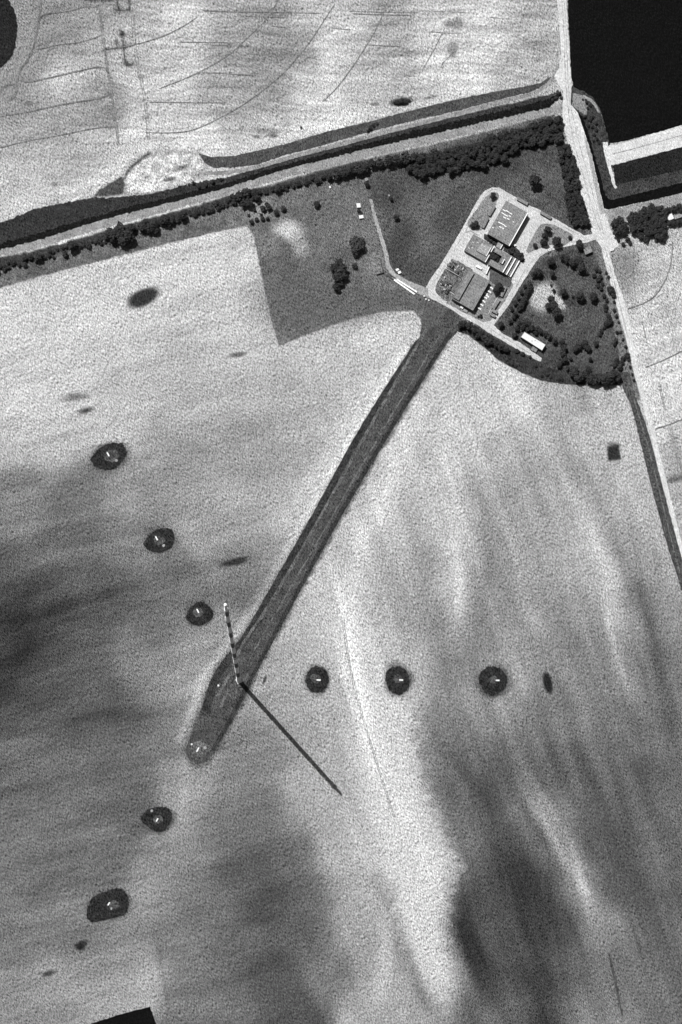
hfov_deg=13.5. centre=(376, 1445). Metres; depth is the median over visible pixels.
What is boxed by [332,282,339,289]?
broadleaf tree
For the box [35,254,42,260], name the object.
broadleaf tree
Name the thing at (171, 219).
broadleaf tree
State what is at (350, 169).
hedge bush
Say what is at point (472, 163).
broadleaf tree
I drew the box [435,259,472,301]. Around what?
switchyard gravel
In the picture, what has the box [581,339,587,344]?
broadleaf tree
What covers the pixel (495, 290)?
broadleaf tree
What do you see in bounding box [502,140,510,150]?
broadleaf tree
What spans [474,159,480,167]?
broadleaf tree
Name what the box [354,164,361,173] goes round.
hedge bush
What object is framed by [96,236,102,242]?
shrub
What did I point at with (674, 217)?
white house
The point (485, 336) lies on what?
hedge bush
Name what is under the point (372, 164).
hedge bush
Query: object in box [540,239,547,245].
broadleaf tree
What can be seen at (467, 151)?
broadleaf tree
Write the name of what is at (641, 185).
basin grass
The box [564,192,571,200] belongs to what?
broadleaf tree
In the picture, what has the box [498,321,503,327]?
broadleaf tree
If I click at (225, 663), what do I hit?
clearing ditch
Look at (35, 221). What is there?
canal bank
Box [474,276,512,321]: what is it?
parking lot
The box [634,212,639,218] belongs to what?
broadleaf tree
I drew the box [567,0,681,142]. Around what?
reservoir water
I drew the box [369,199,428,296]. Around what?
gravel track
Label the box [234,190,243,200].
broadleaf tree
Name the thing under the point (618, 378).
broadleaf tree
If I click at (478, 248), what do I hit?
hall
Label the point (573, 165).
broadleaf tree
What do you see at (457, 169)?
broadleaf tree
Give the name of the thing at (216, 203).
shrub
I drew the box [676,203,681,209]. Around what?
broadleaf tree
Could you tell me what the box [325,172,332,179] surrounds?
hedge bush
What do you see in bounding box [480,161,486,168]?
broadleaf tree
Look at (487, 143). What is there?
broadleaf tree
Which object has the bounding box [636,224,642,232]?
broadleaf tree
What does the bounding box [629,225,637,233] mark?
broadleaf tree
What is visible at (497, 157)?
broadleaf tree
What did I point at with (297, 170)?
canal bank
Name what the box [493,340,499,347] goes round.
hedge bush
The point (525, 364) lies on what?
hedge bank
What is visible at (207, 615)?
grass patch
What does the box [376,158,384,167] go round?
hedge bush
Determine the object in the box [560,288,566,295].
broadleaf tree
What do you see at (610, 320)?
shrub
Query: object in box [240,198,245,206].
broadleaf tree
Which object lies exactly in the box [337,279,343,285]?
broadleaf tree
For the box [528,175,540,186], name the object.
broadleaf tree
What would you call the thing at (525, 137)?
broadleaf tree
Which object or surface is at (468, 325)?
hedge bush
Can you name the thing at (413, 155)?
hedge bush
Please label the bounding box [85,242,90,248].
shrub
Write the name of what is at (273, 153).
reed bank
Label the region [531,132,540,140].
broadleaf tree
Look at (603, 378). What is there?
broadleaf tree
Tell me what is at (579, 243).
broadleaf tree
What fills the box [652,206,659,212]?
broadleaf tree
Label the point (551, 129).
broadleaf tree
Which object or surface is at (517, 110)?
canal water
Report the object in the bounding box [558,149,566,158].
broadleaf tree
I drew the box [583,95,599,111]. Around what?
bank crest
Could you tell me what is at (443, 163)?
broadleaf tree
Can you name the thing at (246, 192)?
broadleaf tree
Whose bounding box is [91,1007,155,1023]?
pond water
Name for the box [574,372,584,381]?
broadleaf tree
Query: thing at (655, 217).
broadleaf tree
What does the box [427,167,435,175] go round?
broadleaf tree
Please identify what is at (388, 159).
hedge bush
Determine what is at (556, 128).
broadleaf tree
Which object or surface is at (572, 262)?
broadleaf tree
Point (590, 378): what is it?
broadleaf tree
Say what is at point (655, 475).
verge rut
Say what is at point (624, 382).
verge
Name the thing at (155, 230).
broadleaf tree
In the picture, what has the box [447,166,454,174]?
broadleaf tree
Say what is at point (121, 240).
broadleaf tree
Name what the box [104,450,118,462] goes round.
worn ground
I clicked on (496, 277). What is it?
garden bed
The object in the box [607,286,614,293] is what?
shrub
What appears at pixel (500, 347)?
hedge bush
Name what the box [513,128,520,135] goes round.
broadleaf tree
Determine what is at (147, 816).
grass patch
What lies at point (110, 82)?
wheel ruts
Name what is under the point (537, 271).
broadleaf tree
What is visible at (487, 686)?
grass patch
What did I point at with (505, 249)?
garden bed
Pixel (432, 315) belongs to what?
worn ground
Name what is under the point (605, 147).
dam spur
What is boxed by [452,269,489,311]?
long hall
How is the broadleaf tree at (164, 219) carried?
on the ground at (224, 374)
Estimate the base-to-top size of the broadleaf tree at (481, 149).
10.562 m
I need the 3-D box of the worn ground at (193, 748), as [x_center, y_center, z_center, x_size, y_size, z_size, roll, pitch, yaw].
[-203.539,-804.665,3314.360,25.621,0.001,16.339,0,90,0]
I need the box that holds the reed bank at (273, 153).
[199,77,550,167]
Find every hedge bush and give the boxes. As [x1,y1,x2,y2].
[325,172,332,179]
[332,171,340,179]
[340,169,346,176]
[345,166,353,174]
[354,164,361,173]
[361,163,369,171]
[369,161,375,167]
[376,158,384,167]
[384,155,393,165]
[392,154,400,163]
[400,151,410,163]
[410,152,417,161]
[417,152,426,162]
[458,320,466,327]
[465,322,472,329]
[471,325,478,333]
[473,220,478,226]
[477,329,484,337]
[481,333,489,342]
[488,337,493,344]
[490,192,495,198]
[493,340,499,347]
[498,343,503,350]
[503,346,508,351]
[560,350,566,356]
[561,344,567,351]
[562,356,567,362]
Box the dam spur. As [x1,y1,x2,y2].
[603,142,616,188]
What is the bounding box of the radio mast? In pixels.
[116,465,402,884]
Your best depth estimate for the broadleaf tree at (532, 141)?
3306.45 m
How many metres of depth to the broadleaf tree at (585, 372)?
3307.33 m
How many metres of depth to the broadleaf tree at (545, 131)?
3307.46 m
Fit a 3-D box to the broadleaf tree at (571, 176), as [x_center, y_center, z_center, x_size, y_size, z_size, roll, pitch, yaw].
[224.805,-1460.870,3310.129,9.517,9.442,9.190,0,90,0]
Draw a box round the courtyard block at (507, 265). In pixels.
[488,248,519,277]
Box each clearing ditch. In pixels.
[202,342,419,711]
[212,331,452,750]
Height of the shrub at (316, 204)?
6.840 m
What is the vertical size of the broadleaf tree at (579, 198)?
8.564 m
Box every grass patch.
[87,888,128,921]
[90,443,126,469]
[140,807,171,831]
[143,528,174,552]
[186,601,212,624]
[305,666,328,691]
[385,666,409,694]
[479,666,507,695]
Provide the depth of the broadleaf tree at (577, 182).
3308.55 m
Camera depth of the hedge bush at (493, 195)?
3308.78 m
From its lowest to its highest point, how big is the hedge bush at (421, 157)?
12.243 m
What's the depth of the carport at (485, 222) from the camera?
3311.85 m
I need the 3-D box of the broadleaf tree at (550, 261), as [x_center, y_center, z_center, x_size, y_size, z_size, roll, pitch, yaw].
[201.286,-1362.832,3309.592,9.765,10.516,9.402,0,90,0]
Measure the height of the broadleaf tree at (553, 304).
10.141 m
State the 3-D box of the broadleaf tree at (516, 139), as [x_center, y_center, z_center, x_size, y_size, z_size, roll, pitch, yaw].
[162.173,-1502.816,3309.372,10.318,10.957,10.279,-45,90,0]
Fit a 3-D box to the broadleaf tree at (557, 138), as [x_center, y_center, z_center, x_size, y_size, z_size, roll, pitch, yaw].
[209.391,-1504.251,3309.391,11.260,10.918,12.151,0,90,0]
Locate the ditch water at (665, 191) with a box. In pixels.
[578,112,681,208]
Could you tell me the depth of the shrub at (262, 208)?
3310.73 m
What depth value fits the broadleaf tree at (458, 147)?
3307.86 m
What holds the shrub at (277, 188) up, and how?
on the ground at (224, 374)
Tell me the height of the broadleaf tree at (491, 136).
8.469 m
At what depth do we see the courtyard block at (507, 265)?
3308.45 m
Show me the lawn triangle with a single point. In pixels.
(556, 231)
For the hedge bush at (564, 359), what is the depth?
3308.31 m
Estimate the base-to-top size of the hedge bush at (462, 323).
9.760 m
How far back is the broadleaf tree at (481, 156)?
3306.69 m
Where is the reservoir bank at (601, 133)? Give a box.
[571,86,612,208]
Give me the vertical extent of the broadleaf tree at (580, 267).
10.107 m
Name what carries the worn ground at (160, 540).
on the grass patch at (167, 534)
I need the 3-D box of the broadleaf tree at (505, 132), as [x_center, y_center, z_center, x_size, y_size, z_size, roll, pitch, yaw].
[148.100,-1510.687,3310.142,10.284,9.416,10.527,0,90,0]
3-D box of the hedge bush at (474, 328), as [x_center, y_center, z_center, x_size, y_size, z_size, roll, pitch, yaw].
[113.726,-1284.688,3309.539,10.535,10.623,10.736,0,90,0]
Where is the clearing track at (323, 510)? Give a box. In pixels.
[216,328,442,707]
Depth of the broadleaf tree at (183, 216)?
3305.98 m
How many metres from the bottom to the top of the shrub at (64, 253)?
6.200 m
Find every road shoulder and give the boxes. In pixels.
[584,135,604,214]
[604,193,681,222]
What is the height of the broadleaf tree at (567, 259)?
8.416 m
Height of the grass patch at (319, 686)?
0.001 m
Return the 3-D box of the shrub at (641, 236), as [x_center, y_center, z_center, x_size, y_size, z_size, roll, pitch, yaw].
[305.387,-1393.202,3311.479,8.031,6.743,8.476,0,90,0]
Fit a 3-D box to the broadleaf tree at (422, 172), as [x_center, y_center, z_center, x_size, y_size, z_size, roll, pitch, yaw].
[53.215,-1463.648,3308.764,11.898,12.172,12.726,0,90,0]
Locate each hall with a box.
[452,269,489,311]
[464,234,494,263]
[487,201,527,247]
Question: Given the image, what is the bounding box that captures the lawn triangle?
[526,224,572,252]
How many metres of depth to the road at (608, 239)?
3314.64 m
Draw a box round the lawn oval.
[467,192,498,230]
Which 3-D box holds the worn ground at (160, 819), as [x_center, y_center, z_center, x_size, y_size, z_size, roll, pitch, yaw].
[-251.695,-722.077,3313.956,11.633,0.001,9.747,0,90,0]
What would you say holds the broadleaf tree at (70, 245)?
on the ground at (224, 374)
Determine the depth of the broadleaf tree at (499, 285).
3306.86 m
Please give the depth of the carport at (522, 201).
3311.85 m
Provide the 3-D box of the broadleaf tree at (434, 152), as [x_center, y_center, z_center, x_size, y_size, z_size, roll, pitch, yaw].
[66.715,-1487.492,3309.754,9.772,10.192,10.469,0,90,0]
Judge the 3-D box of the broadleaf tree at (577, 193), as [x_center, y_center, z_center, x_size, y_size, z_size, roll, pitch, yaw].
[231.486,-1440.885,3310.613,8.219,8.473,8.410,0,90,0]
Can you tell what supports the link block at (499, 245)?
on the ground at (224, 374)
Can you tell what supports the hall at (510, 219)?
on the ground at (224, 374)
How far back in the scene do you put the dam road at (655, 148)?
3314.60 m
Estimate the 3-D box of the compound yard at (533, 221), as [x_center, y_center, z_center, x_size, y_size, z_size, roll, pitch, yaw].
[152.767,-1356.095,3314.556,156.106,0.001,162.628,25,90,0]
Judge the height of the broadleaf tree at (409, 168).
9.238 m
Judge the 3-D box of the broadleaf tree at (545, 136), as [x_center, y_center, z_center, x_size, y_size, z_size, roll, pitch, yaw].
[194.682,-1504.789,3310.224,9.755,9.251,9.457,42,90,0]
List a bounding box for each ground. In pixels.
[0,0,681,1023]
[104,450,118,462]
[109,900,119,908]
[153,536,164,544]
[153,815,162,823]
[189,741,210,754]
[193,608,202,616]
[310,674,320,682]
[393,675,401,682]
[421,302,447,329]
[489,675,496,683]
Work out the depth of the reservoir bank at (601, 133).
3314.71 m
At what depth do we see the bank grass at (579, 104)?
3314.69 m
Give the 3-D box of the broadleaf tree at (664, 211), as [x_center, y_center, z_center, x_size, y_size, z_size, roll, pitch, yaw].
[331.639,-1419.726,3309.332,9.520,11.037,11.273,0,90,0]
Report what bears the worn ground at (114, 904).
on the grass patch at (98, 910)
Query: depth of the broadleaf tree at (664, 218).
3307.37 m
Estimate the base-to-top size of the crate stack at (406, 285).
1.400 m
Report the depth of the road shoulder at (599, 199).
3314.63 m
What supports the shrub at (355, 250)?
on the ground at (224, 374)
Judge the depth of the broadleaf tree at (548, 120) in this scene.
3307.08 m
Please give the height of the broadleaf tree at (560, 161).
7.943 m
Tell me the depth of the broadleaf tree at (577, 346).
3308.93 m
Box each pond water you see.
[0,0,17,66]
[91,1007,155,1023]
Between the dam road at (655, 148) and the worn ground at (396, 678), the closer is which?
the worn ground at (396, 678)
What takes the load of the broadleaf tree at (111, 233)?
on the ground at (224, 374)
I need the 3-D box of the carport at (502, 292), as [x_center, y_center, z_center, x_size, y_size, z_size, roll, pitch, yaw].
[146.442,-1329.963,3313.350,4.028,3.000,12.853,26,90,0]
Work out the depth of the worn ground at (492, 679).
3313.98 m
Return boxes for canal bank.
[0,102,561,256]
[0,178,227,242]
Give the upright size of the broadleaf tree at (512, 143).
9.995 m
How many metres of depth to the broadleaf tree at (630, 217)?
3306.44 m
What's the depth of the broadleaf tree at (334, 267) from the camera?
3304.77 m
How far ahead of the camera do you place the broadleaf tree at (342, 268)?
3304.91 m
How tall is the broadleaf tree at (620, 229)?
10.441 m
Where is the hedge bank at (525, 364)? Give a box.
[457,327,617,384]
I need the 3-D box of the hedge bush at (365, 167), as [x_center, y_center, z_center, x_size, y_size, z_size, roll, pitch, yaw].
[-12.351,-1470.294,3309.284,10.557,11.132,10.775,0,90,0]
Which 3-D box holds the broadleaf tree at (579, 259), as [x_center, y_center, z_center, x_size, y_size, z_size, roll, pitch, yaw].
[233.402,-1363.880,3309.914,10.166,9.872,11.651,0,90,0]
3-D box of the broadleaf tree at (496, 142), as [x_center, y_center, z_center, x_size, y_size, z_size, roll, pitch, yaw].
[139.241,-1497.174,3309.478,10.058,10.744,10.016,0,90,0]
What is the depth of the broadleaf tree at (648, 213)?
3306.78 m
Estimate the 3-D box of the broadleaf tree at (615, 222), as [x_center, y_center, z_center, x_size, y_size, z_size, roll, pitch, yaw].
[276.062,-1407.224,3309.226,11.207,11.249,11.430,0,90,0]
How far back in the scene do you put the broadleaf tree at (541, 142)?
3307.60 m
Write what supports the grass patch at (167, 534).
on the ground at (224, 374)
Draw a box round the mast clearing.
[185,302,461,763]
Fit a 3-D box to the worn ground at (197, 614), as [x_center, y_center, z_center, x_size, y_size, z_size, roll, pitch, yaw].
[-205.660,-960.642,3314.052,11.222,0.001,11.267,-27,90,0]
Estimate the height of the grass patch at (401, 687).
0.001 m
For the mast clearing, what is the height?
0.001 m
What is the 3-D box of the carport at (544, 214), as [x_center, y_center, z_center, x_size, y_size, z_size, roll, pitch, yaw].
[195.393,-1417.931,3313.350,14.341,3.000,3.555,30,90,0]
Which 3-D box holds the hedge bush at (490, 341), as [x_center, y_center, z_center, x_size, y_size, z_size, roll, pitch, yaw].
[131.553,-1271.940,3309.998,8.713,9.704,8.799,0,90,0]
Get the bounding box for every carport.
[482,217,488,228]
[488,205,495,215]
[491,298,499,309]
[500,286,506,296]
[516,197,527,205]
[540,211,550,219]
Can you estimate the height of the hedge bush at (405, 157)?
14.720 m
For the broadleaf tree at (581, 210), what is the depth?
3308.53 m
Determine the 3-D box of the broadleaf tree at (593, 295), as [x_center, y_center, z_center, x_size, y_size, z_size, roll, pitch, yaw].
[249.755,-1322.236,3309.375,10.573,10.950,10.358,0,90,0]
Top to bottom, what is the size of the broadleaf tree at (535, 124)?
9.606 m
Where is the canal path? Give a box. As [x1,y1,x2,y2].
[199,64,558,175]
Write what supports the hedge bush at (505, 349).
on the ground at (224, 374)
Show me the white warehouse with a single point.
(532, 341)
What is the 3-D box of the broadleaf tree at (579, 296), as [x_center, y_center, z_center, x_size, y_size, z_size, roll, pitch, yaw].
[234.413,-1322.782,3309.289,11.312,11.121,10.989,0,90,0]
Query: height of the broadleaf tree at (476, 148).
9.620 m
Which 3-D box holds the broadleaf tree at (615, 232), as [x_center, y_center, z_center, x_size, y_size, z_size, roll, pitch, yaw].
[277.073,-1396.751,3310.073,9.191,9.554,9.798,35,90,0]
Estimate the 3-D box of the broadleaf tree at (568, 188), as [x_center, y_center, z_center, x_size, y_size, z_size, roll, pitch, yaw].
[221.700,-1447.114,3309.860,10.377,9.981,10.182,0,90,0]
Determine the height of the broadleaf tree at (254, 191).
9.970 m
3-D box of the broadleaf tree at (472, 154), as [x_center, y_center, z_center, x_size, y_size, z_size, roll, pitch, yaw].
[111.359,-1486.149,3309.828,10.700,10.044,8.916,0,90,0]
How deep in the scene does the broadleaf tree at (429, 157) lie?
3305.87 m
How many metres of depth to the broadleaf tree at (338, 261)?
3307.93 m
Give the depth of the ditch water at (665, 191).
3314.65 m
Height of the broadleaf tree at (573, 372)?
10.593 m
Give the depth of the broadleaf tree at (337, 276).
3304.43 m
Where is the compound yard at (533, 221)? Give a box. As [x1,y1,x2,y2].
[426,187,596,360]
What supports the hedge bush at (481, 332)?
on the ground at (224, 374)
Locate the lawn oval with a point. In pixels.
(480, 213)
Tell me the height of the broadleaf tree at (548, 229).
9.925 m
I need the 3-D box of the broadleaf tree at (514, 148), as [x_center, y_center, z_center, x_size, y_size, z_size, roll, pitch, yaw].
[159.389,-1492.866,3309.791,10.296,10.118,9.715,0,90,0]
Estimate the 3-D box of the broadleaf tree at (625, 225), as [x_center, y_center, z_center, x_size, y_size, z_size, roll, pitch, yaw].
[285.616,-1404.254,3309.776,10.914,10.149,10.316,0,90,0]
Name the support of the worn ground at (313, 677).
on the grass patch at (319, 686)
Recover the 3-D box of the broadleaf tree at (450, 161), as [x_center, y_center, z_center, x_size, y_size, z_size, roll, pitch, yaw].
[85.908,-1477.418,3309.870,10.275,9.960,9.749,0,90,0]
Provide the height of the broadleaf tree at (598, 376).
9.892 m
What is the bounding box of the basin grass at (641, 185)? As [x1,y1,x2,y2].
[608,170,681,202]
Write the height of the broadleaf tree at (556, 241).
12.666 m
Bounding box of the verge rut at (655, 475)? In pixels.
[627,377,679,571]
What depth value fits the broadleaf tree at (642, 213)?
3306.42 m
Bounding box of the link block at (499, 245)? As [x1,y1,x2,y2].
[496,242,502,249]
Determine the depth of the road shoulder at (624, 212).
3314.62 m
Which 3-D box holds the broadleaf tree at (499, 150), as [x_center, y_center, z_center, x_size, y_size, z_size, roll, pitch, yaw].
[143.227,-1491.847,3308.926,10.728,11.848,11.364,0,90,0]
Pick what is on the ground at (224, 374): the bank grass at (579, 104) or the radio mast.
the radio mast
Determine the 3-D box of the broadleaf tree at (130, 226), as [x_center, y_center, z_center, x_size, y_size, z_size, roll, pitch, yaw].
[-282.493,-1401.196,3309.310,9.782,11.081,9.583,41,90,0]
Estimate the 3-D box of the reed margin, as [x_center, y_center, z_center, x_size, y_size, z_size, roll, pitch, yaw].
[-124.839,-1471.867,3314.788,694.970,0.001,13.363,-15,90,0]
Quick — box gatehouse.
[583,246,591,255]
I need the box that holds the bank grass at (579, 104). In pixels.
[572,93,587,114]
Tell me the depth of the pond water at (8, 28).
3314.32 m
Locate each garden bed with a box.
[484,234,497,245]
[489,268,511,287]
[503,246,524,262]
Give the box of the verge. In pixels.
[620,372,681,589]
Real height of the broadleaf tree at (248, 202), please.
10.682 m
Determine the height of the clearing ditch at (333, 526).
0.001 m
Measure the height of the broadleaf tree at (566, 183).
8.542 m
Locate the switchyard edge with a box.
[445,301,474,317]
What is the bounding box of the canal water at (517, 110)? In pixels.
[0,93,561,249]
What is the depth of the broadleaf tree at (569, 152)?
3306.78 m
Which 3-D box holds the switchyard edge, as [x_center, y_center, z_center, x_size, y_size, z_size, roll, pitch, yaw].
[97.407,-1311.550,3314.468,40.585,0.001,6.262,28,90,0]
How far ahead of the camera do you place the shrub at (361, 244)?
3306.18 m
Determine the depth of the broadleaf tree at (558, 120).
3306.17 m
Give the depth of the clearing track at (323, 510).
3314.38 m
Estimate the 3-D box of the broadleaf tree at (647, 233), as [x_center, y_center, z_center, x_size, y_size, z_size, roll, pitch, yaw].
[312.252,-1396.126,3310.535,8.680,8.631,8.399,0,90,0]
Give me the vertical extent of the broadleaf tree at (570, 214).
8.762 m
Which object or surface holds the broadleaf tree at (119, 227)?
on the ground at (224, 374)
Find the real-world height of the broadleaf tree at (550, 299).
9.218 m
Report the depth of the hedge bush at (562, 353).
3308.23 m
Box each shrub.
[62,250,67,256]
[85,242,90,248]
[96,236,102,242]
[213,200,219,206]
[227,193,236,200]
[260,205,265,211]
[274,184,281,192]
[313,201,319,207]
[349,235,359,245]
[350,244,359,254]
[357,241,364,250]
[605,317,612,324]
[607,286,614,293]
[638,233,644,239]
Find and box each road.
[554,0,681,556]
[608,125,681,164]
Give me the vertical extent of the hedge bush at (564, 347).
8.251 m
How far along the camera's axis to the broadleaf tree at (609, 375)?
3304.48 m
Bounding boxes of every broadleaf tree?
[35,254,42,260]
[66,239,77,250]
[105,227,117,241]
[114,221,125,232]
[117,235,126,245]
[121,229,133,241]
[126,223,134,231]
[138,221,145,230]
[145,223,153,232]
[149,219,157,229]
[153,227,158,233]
[159,214,169,223]
[169,217,174,223]
[177,211,186,219]
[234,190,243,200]
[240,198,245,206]
[241,187,250,197]
[244,198,252,205]
[251,188,257,195]
[252,195,259,200]
[329,262,338,272]
[332,271,342,281]
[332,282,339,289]
[335,259,342,264]
[336,263,346,273]
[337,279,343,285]
[406,164,412,171]
[412,169,418,175]
[418,168,426,178]
[425,153,433,162]
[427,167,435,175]
[430,148,437,156]
[440,160,447,167]
[447,158,454,165]
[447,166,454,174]
[454,165,460,172]
[455,144,461,151]
[458,150,464,156]
[460,157,467,166]
[464,149,470,154]
[469,150,477,157]
[469,160,475,166]
[472,146,479,152]
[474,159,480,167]
[478,146,485,153]
[478,151,485,160]
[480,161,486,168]
[484,140,491,146]
[489,133,495,138]
[493,140,500,148]
[493,153,500,160]
[493,286,499,293]
[496,144,503,153]
[496,282,502,290]
[497,132,502,138]
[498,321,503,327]
[500,154,508,162]
[501,129,508,136]
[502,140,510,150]
[509,139,515,146]
[510,144,518,151]
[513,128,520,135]
[513,135,521,143]
[522,134,528,140]
[528,137,536,145]
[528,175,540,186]
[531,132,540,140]
[532,121,538,128]
[534,267,542,276]
[538,138,545,146]
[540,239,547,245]
[541,133,548,140]
[542,128,547,134]
[543,226,551,233]
[545,116,552,124]
[547,257,554,265]
[547,295,554,302]
[548,126,554,133]
[550,301,557,309]
[552,236,560,245]
[552,307,561,317]
[553,124,558,132]
[553,133,562,143]
[554,115,562,124]
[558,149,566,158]
[558,158,564,164]
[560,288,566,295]
[563,180,569,186]
[564,185,572,192]
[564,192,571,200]
[564,256,569,262]
[566,149,572,155]
[567,173,575,180]
[567,211,574,217]
[569,162,576,168]
[569,258,575,266]
[569,368,577,376]
[573,179,580,186]
[574,190,580,196]
[574,343,580,349]
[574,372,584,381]
[575,239,583,247]
[575,256,582,264]
[575,291,584,300]
[576,195,583,201]
[576,262,584,271]
[578,207,584,213]
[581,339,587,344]
[581,370,588,378]
[583,218,590,225]
[586,372,594,383]
[589,292,597,300]
[593,377,599,384]
[595,372,603,381]
[600,374,609,385]
[605,371,615,382]
[610,369,619,378]
[612,217,619,226]
[612,228,620,235]
[614,373,621,381]
[615,225,623,232]
[618,216,624,224]
[621,222,628,229]
[626,214,633,222]
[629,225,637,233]
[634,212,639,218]
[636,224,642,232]
[638,210,645,216]
[644,229,650,236]
[645,210,651,218]
[651,221,659,229]
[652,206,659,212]
[653,214,659,221]
[658,233,664,240]
[661,208,667,215]
[661,216,667,221]
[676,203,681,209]
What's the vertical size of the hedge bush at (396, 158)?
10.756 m
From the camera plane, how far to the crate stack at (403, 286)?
3313.25 m
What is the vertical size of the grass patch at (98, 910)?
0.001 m
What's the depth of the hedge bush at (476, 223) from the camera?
3308.82 m
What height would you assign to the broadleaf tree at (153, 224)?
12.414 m
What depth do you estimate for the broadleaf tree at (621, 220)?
3306.58 m
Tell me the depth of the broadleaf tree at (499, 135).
3308.18 m
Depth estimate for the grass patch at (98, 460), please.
3314.11 m
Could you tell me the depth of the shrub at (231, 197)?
3309.51 m
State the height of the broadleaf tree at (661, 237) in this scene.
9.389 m
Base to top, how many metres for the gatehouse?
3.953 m
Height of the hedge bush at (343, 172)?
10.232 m
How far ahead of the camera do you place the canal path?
3314.75 m
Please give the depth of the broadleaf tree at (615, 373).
3304.65 m
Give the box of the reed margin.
[2,90,558,243]
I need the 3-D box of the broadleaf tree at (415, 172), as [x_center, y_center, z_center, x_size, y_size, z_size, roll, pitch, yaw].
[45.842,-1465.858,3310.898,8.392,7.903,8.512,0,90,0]
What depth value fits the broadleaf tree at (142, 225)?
3305.85 m
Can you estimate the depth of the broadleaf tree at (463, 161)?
3306.14 m
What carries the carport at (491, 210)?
on the ground at (224, 374)
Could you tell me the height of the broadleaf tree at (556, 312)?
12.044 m
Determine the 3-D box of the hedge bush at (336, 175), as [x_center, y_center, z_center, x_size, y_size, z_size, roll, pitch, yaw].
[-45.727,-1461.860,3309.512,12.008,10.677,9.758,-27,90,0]
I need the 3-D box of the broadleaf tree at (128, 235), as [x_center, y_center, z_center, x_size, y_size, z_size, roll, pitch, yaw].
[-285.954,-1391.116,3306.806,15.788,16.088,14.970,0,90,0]
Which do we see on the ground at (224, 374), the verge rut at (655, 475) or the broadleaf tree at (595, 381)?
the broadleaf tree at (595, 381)
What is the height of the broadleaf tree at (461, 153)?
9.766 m
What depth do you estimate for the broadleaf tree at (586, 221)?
3307.37 m
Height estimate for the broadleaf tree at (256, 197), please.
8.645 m
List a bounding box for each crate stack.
[394,279,414,294]
[397,279,416,292]
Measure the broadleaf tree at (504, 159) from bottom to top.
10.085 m
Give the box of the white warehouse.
[521,332,544,351]
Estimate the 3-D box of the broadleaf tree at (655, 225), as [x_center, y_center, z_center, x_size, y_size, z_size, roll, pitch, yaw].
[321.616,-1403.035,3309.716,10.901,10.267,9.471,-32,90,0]
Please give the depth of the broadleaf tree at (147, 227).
3306.59 m
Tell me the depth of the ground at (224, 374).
3314.85 m
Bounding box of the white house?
[667,213,681,220]
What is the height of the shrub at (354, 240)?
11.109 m
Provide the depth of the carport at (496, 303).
3311.85 m
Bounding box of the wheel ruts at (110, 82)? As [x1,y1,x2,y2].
[0,0,681,817]

